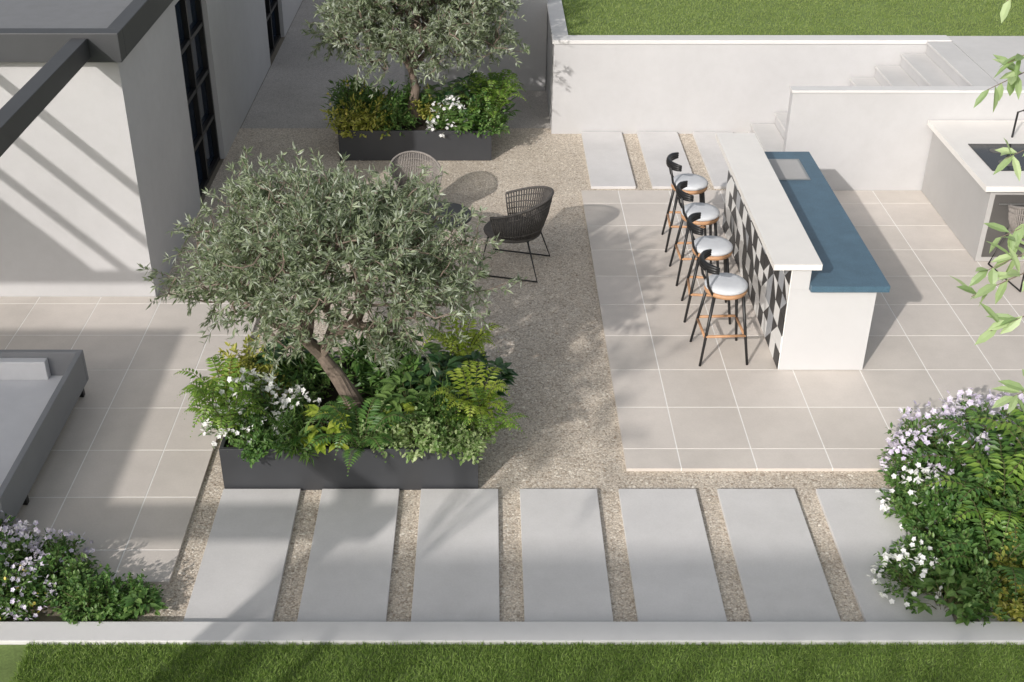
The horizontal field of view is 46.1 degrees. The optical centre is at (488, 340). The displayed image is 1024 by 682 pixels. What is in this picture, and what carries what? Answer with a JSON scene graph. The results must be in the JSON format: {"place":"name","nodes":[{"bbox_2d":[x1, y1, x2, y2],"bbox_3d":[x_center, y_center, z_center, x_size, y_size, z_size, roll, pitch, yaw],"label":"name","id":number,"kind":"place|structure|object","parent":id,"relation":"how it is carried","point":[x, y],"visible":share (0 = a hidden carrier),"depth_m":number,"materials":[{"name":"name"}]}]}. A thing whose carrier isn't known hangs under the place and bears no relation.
{"place":"outdoors","nodes":[
{"label":"outdoors","id":0,"kind":"place"},
{"bbox_2d":[0,296,256,584],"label":"tiled patio","id":1,"kind":"structure","parent":0,"point":[119,480],"depth_m":10.01,"materials":[{"name":"tile"}]},
{"bbox_2d":[0,520,56,593],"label":"mauve flower shrub","id":2,"kind":"object","parent":1,"relation":"on","point":[21,544],"visible":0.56,"depth_m":8.34,"materials":[{"name":"green plant"}]},
{"bbox_2d":[0,350,88,530],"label":"garden daybed","id":3,"kind":"object","parent":1,"relation":"on","point":[42,392],"visible":0.95,"depth_m":9.85,"materials":[{"name":"fabric"}]},
{"bbox_2d":[20,527,94,578],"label":"mauve flower shrub","id":4,"kind":"object","parent":1,"relation":"on","point":[49,538],"visible":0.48,"depth_m":8.46,"materials":[{"name":"green plant"}]},
{"bbox_2d":[5,1,302,621],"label":"ground","id":5,"kind":"structure","parent":0,"point":[44,617],"depth_m":8.23,"materials":[{"name":"soil"}]},
{"bbox_2d":[0,563,46,621],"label":"yellow flower shrub","id":6,"kind":"object","parent":5,"relation":"on","point":[3,603],"visible":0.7,"depth_m":8.10,"materials":[{"name":"green plant"}]},
{"bbox_2d":[0,556,59,621],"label":"mauve flower shrub","id":7,"kind":"object","parent":5,"relation":"on","point":[20,598],"visible":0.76,"depth_m":8.11,"materials":[{"name":"green plant"}]},
{"bbox_2d":[22,543,96,607],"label":"leaf shrub","id":8,"kind":"object","parent":5,"relation":"on","point":[54,560],"visible":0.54,"depth_m":8.22,"materials":[{"name":"plant"}]},
{"bbox_2d":[33,549,106,618],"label":"leaf shrub","id":9,"kind":"object","parent":5,"relation":"on","point":[73,574],"visible":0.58,"depth_m":8.20,"materials":[{"name":"plant"}]},
{"bbox_2d":[47,576,117,625],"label":"leaf shrub","id":10,"kind":"object","parent":5,"relation":"on","point":[75,617],"visible":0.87,"depth_m":8.05,"materials":[{"name":"plant"}]},
{"bbox_2d":[70,563,138,621],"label":"leaf shrub","id":11,"kind":"object","parent":5,"relation":"on","point":[113,593],"visible":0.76,"depth_m":8.10,"materials":[{"name":"plant"}]},
{"bbox_2d":[106,569,163,621],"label":"leaf shrub","id":12,"kind":"object","parent":5,"relation":"on","point":[153,592],"visible":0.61,"depth_m":8.16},
{"bbox_2d":[0,0,302,296],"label":"walls","id":13,"kind":"structure","parent":5,"relation":"on","point":[99,191],"depth_m":11.70,"materials":[{"name":"white paint"}]},
{"bbox_2d":[0,0,132,27],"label":"roof","id":14,"kind":"structure","parent":13,"relation":"on","point":[59,13],"depth_m":11.43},
{"bbox_2d":[0,0,172,61],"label":"fascia","id":15,"kind":"structure","parent":14,"relation":"on","point":[120,36],"depth_m":10.57,"materials":[{"name":"metal"}]},
{"bbox_2d":[0,38,89,156],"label":"pergola","id":16,"kind":"object","parent":15,"relation":"attached to","point":[26,104],"visible":1,"depth_m":9.46,"materials":[{"name":"metal"}]},
{"bbox_2d":[175,0,219,197],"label":"window","id":17,"kind":"structure","parent":13,"relation":"attached to","point":[192,41],"depth_m":14.14,"materials":[{"name":"black glass"}]},
{"bbox_2d":[265,0,280,57],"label":"window","id":18,"kind":"structure","parent":13,"relation":"attached to","point":[273,21],"depth_m":18.97,"materials":[{"name":"black glass"}]},
{"bbox_2d":[158,128,292,296],"bbox_3d":[-2.960,-1.626,14.003,0.720,0.001,4.700,0,31,0],"label":"gravel strip","id":19,"kind":"object","parent":5,"relation":"on","point":[268,143],"visible":0.4,"depth_m":14.93,"materials":[{"name":"gravel"}]},
{"bbox_2d":[0,622,1023,644],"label":"garden wall","id":20,"kind":"structure","parent":5,"relation":"on","point":[472,633],"depth_m":7.89,"materials":[{"name":"concrete"}]},
{"bbox_2d":[104,128,966,621],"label":"gravel","id":21,"kind":"structure","parent":5,"relation":"on","point":[538,436],"depth_m":10.20,"materials":[{"name":"gravel"}]},
{"bbox_2d":[110,586,168,618],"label":"hosta plant","id":22,"kind":"object","parent":21,"relation":"on","point":[131,599],"visible":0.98,"depth_m":8.08,"materials":[{"name":"green plant"}]},
{"bbox_2d":[219,356,478,489],"bbox_3d":[-1.065,0.644,9.819,1.970,0.390,1.350,0,31,0],"label":"planter box","id":23,"kind":"object","parent":21,"relation":"on","point":[368,469],"visible":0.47,"depth_m":9.25,"materials":[{"name":"concrete"}]},
{"bbox_2d":[180,373,273,439],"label":"fern plant","id":24,"kind":"object","parent":23,"relation":"on","point":[209,406],"visible":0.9,"depth_m":9.13,"materials":[{"name":"green plant"}]},
{"bbox_2d":[199,392,254,448],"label":"white flower shrub","id":25,"kind":"object","parent":23,"relation":"on","point":[210,426],"visible":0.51,"depth_m":9.22,"materials":[{"name":"green plant"}]},
{"bbox_2d":[175,354,281,411],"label":"fern plant","id":26,"kind":"object","parent":23,"relation":"on","point":[215,357],"visible":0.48,"depth_m":9.55,"materials":[{"name":"green plant"}]},
{"bbox_2d":[218,332,276,375],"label":"golden shrub","id":27,"kind":"object","parent":23,"relation":"on","point":[241,357],"visible":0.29,"depth_m":10.08,"materials":[{"name":"plant"}]},
{"bbox_2d":[214,368,291,446],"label":"white flower shrub","id":28,"kind":"object","parent":23,"relation":"on","point":[246,387],"visible":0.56,"depth_m":9.24,"materials":[{"name":"green plant"}]},
{"bbox_2d":[232,414,286,467],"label":"leaf shrub","id":29,"kind":"object","parent":23,"relation":"on","point":[253,452],"visible":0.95,"depth_m":9.10,"materials":[{"name":"plant"}]},
{"bbox_2d":[252,334,333,384],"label":"dark leaf plant","id":30,"kind":"object","parent":23,"relation":"in","point":[261,360],"visible":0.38,"depth_m":9.92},
{"bbox_2d":[260,380,327,443],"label":"white flower shrub","id":31,"kind":"object","parent":23,"relation":"on","point":[297,394],"visible":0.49,"depth_m":9.30,"materials":[{"name":"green plant"}]},
{"bbox_2d":[260,398,330,465],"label":"lance leaf plant","id":32,"kind":"object","parent":23,"relation":"on","point":[287,445],"visible":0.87,"depth_m":9.09,"materials":[{"name":"plant"}]},
{"bbox_2d":[262,335,331,397],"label":"lance leaf plant","id":33,"kind":"object","parent":23,"relation":"on","point":[307,360],"visible":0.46,"depth_m":9.83,"materials":[{"name":"plant"}]},
{"bbox_2d":[284,367,332,406],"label":"leaf shrub","id":34,"kind":"object","parent":23,"relation":"on","point":[309,382],"visible":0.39,"depth_m":9.69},
{"bbox_2d":[296,404,351,454],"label":"lime leaf plant","id":35,"kind":"object","parent":23,"relation":"in","point":[331,428],"visible":0.63,"depth_m":9.08,"materials":[{"name":"plant"}]},
{"bbox_2d":[137,142,527,414],"bbox_3d":[-1.122,-0.358,9.214,2.767,2.202,2.518,25,39,35],"label":"olive tree","id":36,"kind":"object","parent":23,"relation":"in","point":[318,229],"visible":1,"depth_m":8.72,"materials":[{"name":"green plant"}]},
{"bbox_2d":[301,395,422,476],"bbox_3d":[-0.960,0.698,9.044,0.813,0.382,0.888,10,32,16],"label":"dark fern plant","id":37,"kind":"object","parent":23,"relation":"on","point":[332,413],"visible":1,"depth_m":9.07,"materials":[{"name":"green plant"}]},
{"bbox_2d":[330,314,414,396],"bbox_3d":[-0.917,0.159,10.006,0.735,0.726,0.771,18,35,27],"label":"lance leaf plant","id":38,"kind":"object","parent":23,"relation":"on","point":[358,369],"visible":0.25,"depth_m":9.88,"materials":[{"name":"plant"}]},
{"bbox_2d":[356,397,420,457],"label":"variegated shrub","id":39,"kind":"object","parent":23,"relation":"in","point":[392,431],"visible":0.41,"depth_m":9.16,"materials":[{"name":"green plant"}]},
{"bbox_2d":[356,339,426,407],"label":"lance leaf plant","id":40,"kind":"object","parent":23,"relation":"on","point":[373,378],"visible":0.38,"depth_m":9.73,"materials":[{"name":"plant"}]},
{"bbox_2d":[372,333,445,376],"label":"hosta plant","id":41,"kind":"object","parent":23,"relation":"in","point":[433,347],"visible":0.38,"depth_m":9.87,"materials":[{"name":"green plant"}]},
{"bbox_2d":[369,372,451,428],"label":"hosta plant","id":42,"kind":"object","parent":23,"relation":"in","point":[391,396],"visible":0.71,"depth_m":9.39,"materials":[{"name":"green plant"}]},
{"bbox_2d":[393,406,455,462],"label":"variegated shrub","id":43,"kind":"object","parent":23,"relation":"on","point":[425,442],"visible":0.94,"depth_m":9.11,"materials":[{"name":"green plant"}]},
{"bbox_2d":[403,374,466,440],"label":"lance leaf plant","id":44,"kind":"object","parent":23,"relation":"on","point":[433,402],"visible":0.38,"depth_m":9.34,"materials":[{"name":"plant"}]},
{"bbox_2d":[401,351,484,403],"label":"dark leaf plant","id":45,"kind":"object","parent":23,"relation":"in","point":[437,357],"visible":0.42,"depth_m":9.63,"materials":[{"name":"plant"}]},
{"bbox_2d":[422,393,481,458],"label":"leaf shrub","id":46,"kind":"object","parent":23,"relation":"on","point":[449,414],"visible":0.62,"depth_m":9.17,"materials":[{"name":"plant"}]},
{"bbox_2d":[413,311,502,363],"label":"lime leaf plant","id":47,"kind":"object","parent":23,"relation":"on","point":[479,337],"visible":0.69,"depth_m":10.03,"materials":[{"name":"plant"}]},
{"bbox_2d":[437,416,497,465],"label":"variegated shrub","id":48,"kind":"object","parent":23,"relation":"on","point":[476,443],"visible":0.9,"depth_m":9.10,"materials":[{"name":"green plant"}]},
{"bbox_2d":[427,360,514,429],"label":"fern plant","id":49,"kind":"object","parent":23,"relation":"on","point":[472,408],"visible":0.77,"depth_m":9.32,"materials":[{"name":"plant"}]},
{"bbox_2d":[438,350,518,398],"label":"dark leaf plant","id":50,"kind":"object","parent":23,"relation":"in","point":[497,362],"visible":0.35,"depth_m":9.75,"materials":[{"name":"plant"}]},
{"bbox_2d":[441,385,531,439],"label":"fern plant","id":51,"kind":"object","parent":23,"relation":"on","point":[507,423],"visible":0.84,"depth_m":9.22,"materials":[{"name":"green plant"}]},
{"bbox_2d":[338,99,491,159],"bbox_3d":[-0.910,-2.733,15.461,1.900,0.390,1.200,0,31,0],"label":"planter box","id":52,"kind":"object","parent":21,"relation":"on","point":[451,145],"visible":0.42,"depth_m":14.94,"materials":[{"name":"metal"}]},
{"bbox_2d":[320,94,370,137],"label":"golden shrub","id":53,"kind":"object","parent":52,"relation":"on","point":[345,124],"visible":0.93,"depth_m":14.88,"materials":[{"name":"plant"}]},
{"bbox_2d":[327,79,379,122],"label":"yellow flower shrub","id":54,"kind":"object","parent":52,"relation":"on","point":[346,97],"visible":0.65,"depth_m":15.18,"materials":[{"name":"green plant"}]},
{"bbox_2d":[350,95,392,139],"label":"golden shrub","id":55,"kind":"object","parent":52,"relation":"on","point":[371,122],"visible":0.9,"depth_m":14.90,"materials":[{"name":"plant"}]},
{"bbox_2d":[361,79,413,127],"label":"lance leaf plant","id":56,"kind":"object","parent":52,"relation":"on","point":[379,93],"visible":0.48,"depth_m":15.15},
{"bbox_2d":[375,96,420,136],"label":"leaf shrub","id":57,"kind":"object","parent":52,"relation":"on","point":[396,116],"visible":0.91,"depth_m":14.90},
{"bbox_2d":[300,0,529,118],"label":"olive tree","id":58,"kind":"object","parent":52,"relation":"in","point":[354,17],"visible":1,"depth_m":14.18,"materials":[{"name":"green plant"}]},
{"bbox_2d":[426,95,473,137],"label":"white flower shrub","id":59,"kind":"object","parent":52,"relation":"on","point":[440,116],"visible":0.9,"depth_m":14.85,"materials":[{"name":"green plant"}]},
{"bbox_2d":[430,75,491,113],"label":"dark leaf plant","id":60,"kind":"object","parent":52,"relation":"on","point":[459,88],"visible":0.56,"depth_m":15.21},
{"bbox_2d":[454,88,507,137],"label":"leaf shrub","id":61,"kind":"object","parent":52,"relation":"on","point":[477,105],"visible":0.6,"depth_m":14.86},
{"bbox_2d":[446,77,530,122],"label":"fern plant","id":62,"kind":"object","parent":52,"relation":"on","point":[490,98],"visible":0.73,"depth_m":15.04,"materials":[{"name":"green plant"}]},
{"bbox_2d":[470,102,513,137],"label":"leaf shrub","id":63,"kind":"object","parent":52,"relation":"on","point":[497,130],"visible":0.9,"depth_m":14.87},
{"bbox_2d":[465,69,525,112],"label":"fern plant","id":64,"kind":"object","parent":52,"relation":"on","point":[505,82],"visible":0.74,"depth_m":15.16,"materials":[{"name":"green plant"}]},
{"bbox_2d":[388,151,442,202],"bbox_3d":[-0.807,-1.657,13.316,0.590,0.740,0.579,-8,32,-13],"label":"rope armchair","id":65,"kind":"object","parent":21,"relation":"on","point":[433,164],"visible":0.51,"depth_m":13.37,"materials":[{"name":"beige metal"}]},
{"bbox_2d":[417,202,471,248],"bbox_3d":[-0.500,-1.129,12.726,0.660,0.461,0.660,0,31,0],"label":"round coffee table","id":66,"kind":"object","parent":21,"relation":"on","point":[456,208],"visible":0.27,"depth_m":12.67,"materials":[{"name":"metal"}]},
{"bbox_2d":[479,186,553,282],"bbox_3d":[0.304,-1.154,12.351,0.720,0.863,0.734,8,32,13],"label":"rope armchair","id":67,"kind":"object","parent":21,"relation":"on","point":[526,224],"visible":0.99,"depth_m":12.16,"materials":[{"name":"black metal"}]},
{"bbox_2d":[876,426,949,486],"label":"mauve flower shrub","id":68,"kind":"object","parent":21,"relation":"on","point":[901,458],"visible":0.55,"depth_m":9.35,"materials":[{"name":"green plant"}]},
{"bbox_2d":[546,0,951,133],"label":"retaining wall","id":69,"kind":"structure","parent":5,"relation":"on","point":[635,84],"depth_m":15.44,"materials":[{"name":"white paint"}]},
{"bbox_2d":[782,86,1023,190],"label":"stair side wall","id":70,"kind":"structure","parent":5,"relation":"on","point":[872,138],"depth_m":13.78,"materials":[{"name":"white paint"}]},
{"bbox_2d":[884,400,958,475],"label":"mauve flower shrub","id":71,"kind":"object","parent":5,"relation":"on","point":[914,422],"visible":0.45,"depth_m":9.49,"materials":[{"name":"green plant"}]},
{"bbox_2d":[904,412,993,492],"bbox_3d":[3.583,0.856,9.309,0.698,0.683,0.735,-1,31,-2],"label":"mauve flower shrub","id":72,"kind":"object","parent":5,"relation":"on","point":[941,440],"visible":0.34,"depth_m":9.25,"materials":[{"name":"green plant"}]},
{"bbox_2d":[918,388,1016,464],"bbox_3d":[3.862,0.672,9.567,0.798,0.750,0.759,27,40,37],"label":"mauve flower shrub","id":73,"kind":"object","parent":5,"relation":"on","point":[944,411],"visible":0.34,"depth_m":9.51,"materials":[{"name":"green plant"}]},
{"bbox_2d":[948,36,1023,85],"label":"terrace","id":74,"kind":"structure","parent":5,"relation":"on","point":[979,51],"depth_m":14.90,"materials":[{"name":"concrete"}]},
{"bbox_2d":[241,0,550,127],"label":"grey gravel path","id":75,"kind":"structure","parent":0,"point":[293,91],"depth_m":17.50,"materials":[{"name":"gravel"}]},
{"bbox_2d":[403,0,547,90],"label":"boundary wall","id":76,"kind":"structure","parent":75,"relation":"on","point":[530,72],"depth_m":17.06,"materials":[{"name":"white paint"}]},
{"bbox_2d":[0,639,1023,681],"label":"front lawn","id":77,"kind":"structure","parent":0,"point":[10,655],"depth_m":7.71,"materials":[{"name":"plant"}]},
{"bbox_2d":[949,0,1023,413],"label":"garden tree","id":78,"kind":"object","parent":77,"relation":"on","point":[1008,323],"visible":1,"depth_m":6.48,"materials":[{"name":"green plant"}]},
{"bbox_2d":[183,132,1023,621],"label":"paver path","id":79,"kind":"structure","parent":0,"point":[565,574],"depth_m":8.68,"materials":[{"name":"concrete"}]},
{"bbox_2d":[750,41,998,151],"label":"garden stairs","id":80,"kind":"structure","parent":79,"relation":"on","point":[944,63],"depth_m":14.91,"materials":[{"name":"white paint"}]},
{"bbox_2d":[867,537,951,613],"bbox_3d":[2.912,1.587,8.308,0.541,0.423,0.563,-11,33,-17],"label":"white flower shrub","id":81,"kind":"object","parent":79,"relation":"on","point":[909,580],"visible":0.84,"depth_m":8.27,"materials":[{"name":"green plant"}]},
{"bbox_2d":[874,523,948,592],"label":"leaf shrub","id":82,"kind":"object","parent":79,"relation":"on","point":[921,536],"visible":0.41,"depth_m":8.43,"materials":[{"name":"plant"}]},
{"bbox_2d":[875,462,950,533],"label":"white flower shrub","id":83,"kind":"object","parent":79,"relation":"on","point":[916,482],"visible":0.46,"depth_m":8.95,"materials":[{"name":"green plant"}]},
{"bbox_2d":[879,442,956,504],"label":"leaf shrub","id":84,"kind":"object","parent":79,"relation":"on","point":[891,481],"visible":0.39,"depth_m":9.21,"materials":[{"name":"plant"}]},
{"bbox_2d":[890,482,977,547],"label":"leaf shrub","id":85,"kind":"object","parent":79,"relation":"on","point":[906,521],"visible":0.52,"depth_m":8.71,"materials":[{"name":"plant"}]},
{"bbox_2d":[908,566,989,625],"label":"hosta plant","id":86,"kind":"object","parent":79,"relation":"on","point":[964,590],"visible":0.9,"depth_m":8.08,"materials":[{"name":"green plant"}]},
{"bbox_2d":[908,525,1004,602],"bbox_3d":[3.255,1.501,8.378,0.622,0.523,0.695,19,36,28],"label":"leaf shrub","id":87,"kind":"object","parent":79,"relation":"on","point":[964,568],"visible":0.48,"depth_m":8.31,"materials":[{"name":"plant"}]},
{"bbox_2d":[907,465,1011,553],"bbox_3d":[3.523,1.173,8.804,0.853,0.694,0.764,7,32,11],"label":"leaf shrub","id":88,"kind":"object","parent":79,"relation":"on","point":[945,494],"visible":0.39,"depth_m":8.74,"materials":[{"name":"plant"}]},
{"bbox_2d":[896,408,1023,505],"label":"dark fern plant","id":89,"kind":"object","parent":79,"relation":"on","point":[947,422],"visible":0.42,"depth_m":9.12,"materials":[{"name":"green plant"}]},
{"bbox_2d":[911,445,1023,548],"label":"fern plant","id":90,"kind":"object","parent":79,"relation":"on","point":[1002,515],"visible":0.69,"depth_m":8.72,"materials":[{"name":"green plant"}]},
{"bbox_2d":[926,430,1014,511],"bbox_3d":[3.625,0.973,9.212,0.825,0.617,0.820,-17,35,-26],"label":"leaf shrub","id":91,"kind":"object","parent":79,"relation":"on","point":[980,446],"visible":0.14,"depth_m":9.09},
{"bbox_2d":[922,427,1023,552],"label":"dark fern plant","id":92,"kind":"object","parent":79,"relation":"on","point":[993,447],"visible":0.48,"depth_m":8.89,"materials":[{"name":"green plant"}]},
{"bbox_2d":[927,489,1023,607],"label":"dark fern plant","id":93,"kind":"object","parent":79,"relation":"on","point":[1009,570],"visible":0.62,"depth_m":8.41,"materials":[{"name":"green plant"}]},
{"bbox_2d":[932,547,1023,626],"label":"leaf shrub","id":94,"kind":"object","parent":79,"relation":"on","point":[988,574],"visible":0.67,"depth_m":8.06,"materials":[{"name":"plant"}]},
{"bbox_2d":[962,406,1023,493],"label":"fern plant","id":95,"kind":"object","parent":79,"relation":"on","point":[1020,428],"visible":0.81,"depth_m":8.94,"materials":[{"name":"green plant"}]},
{"bbox_2d":[968,484,1023,567],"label":"leaf shrub","id":96,"kind":"object","parent":79,"relation":"on","point":[1005,501],"visible":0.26,"depth_m":8.53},
{"bbox_2d":[986,558,1023,622],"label":"golden shrub","id":97,"kind":"object","parent":79,"relation":"on","point":[1016,613],"visible":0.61,"depth_m":8.07,"materials":[{"name":"plant"}]},
{"bbox_2d":[988,527,1023,605],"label":"golden shrub","id":98,"kind":"object","parent":79,"relation":"on","point":[1004,563],"visible":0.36,"depth_m":8.33,"materials":[{"name":"plant"}]},
{"bbox_2d":[562,0,1023,35],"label":"lawn","id":99,"kind":"structure","parent":0,"point":[651,8],"depth_m":16.16,"materials":[{"name":"plant"}]},
{"bbox_2d":[581,190,1023,470],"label":"tiled patio","id":100,"kind":"structure","parent":0,"point":[723,407],"depth_m":11.03,"materials":[{"name":"tile"}]},
{"bbox_2d":[661,152,707,252],"bbox_3d":[2.092,-1.473,12.731,0.490,0.987,0.454,1,31,2],"label":"bar stool","id":101,"kind":"object","parent":100,"relation":"on","point":[697,184],"visible":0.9,"depth_m":12.59,"materials":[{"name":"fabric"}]},
{"bbox_2d":[669,181,719,285],"bbox_3d":[2.092,-1.093,12.095,0.490,0.987,0.454,-1,31,-1],"label":"bar stool","id":102,"kind":"object","parent":100,"relation":"on","point":[710,213],"visible":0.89,"depth_m":11.95,"materials":[{"name":"white wood"}]},
{"bbox_2d":[681,212,732,323],"bbox_3d":[2.092,-0.704,11.444,0.490,0.987,0.454,2,31,4],"label":"bar stool","id":103,"kind":"object","parent":100,"relation":"on","point":[721,248],"visible":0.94,"depth_m":11.29,"materials":[{"name":"white wood"}]},
{"bbox_2d":[689,249,747,365],"bbox_3d":[2.092,-0.312,10.790,0.490,0.987,0.454,-1,31,-2],"label":"bar stool","id":104,"kind":"object","parent":100,"relation":"on","point":[723,286],"visible":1,"depth_m":10.66,"materials":[{"name":"white wood"}]},
{"bbox_2d":[715,133,890,369],"bbox_3d":[2.930,-0.965,11.770,1.020,1.083,3.050,0,31,0],"label":"outdoor bar","id":105,"kind":"object","parent":100,"relation":"on","point":[811,273],"visible":1,"depth_m":10.86,"materials":[{"name":"stone"}]},
{"bbox_2d":[921,110,1023,260],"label":"outdoor kitchen","id":106,"kind":"object","parent":100,"relation":"on","point":[967,193],"visible":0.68,"depth_m":12.94,"materials":[{"name":"stone"}]},
{"bbox_2d":[988,204,1023,291],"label":"rope armchair","id":107,"kind":"object","parent":100,"relation":"on","point":[1014,218],"visible":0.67,"depth_m":11.97,"materials":[{"name":"beige metal"}]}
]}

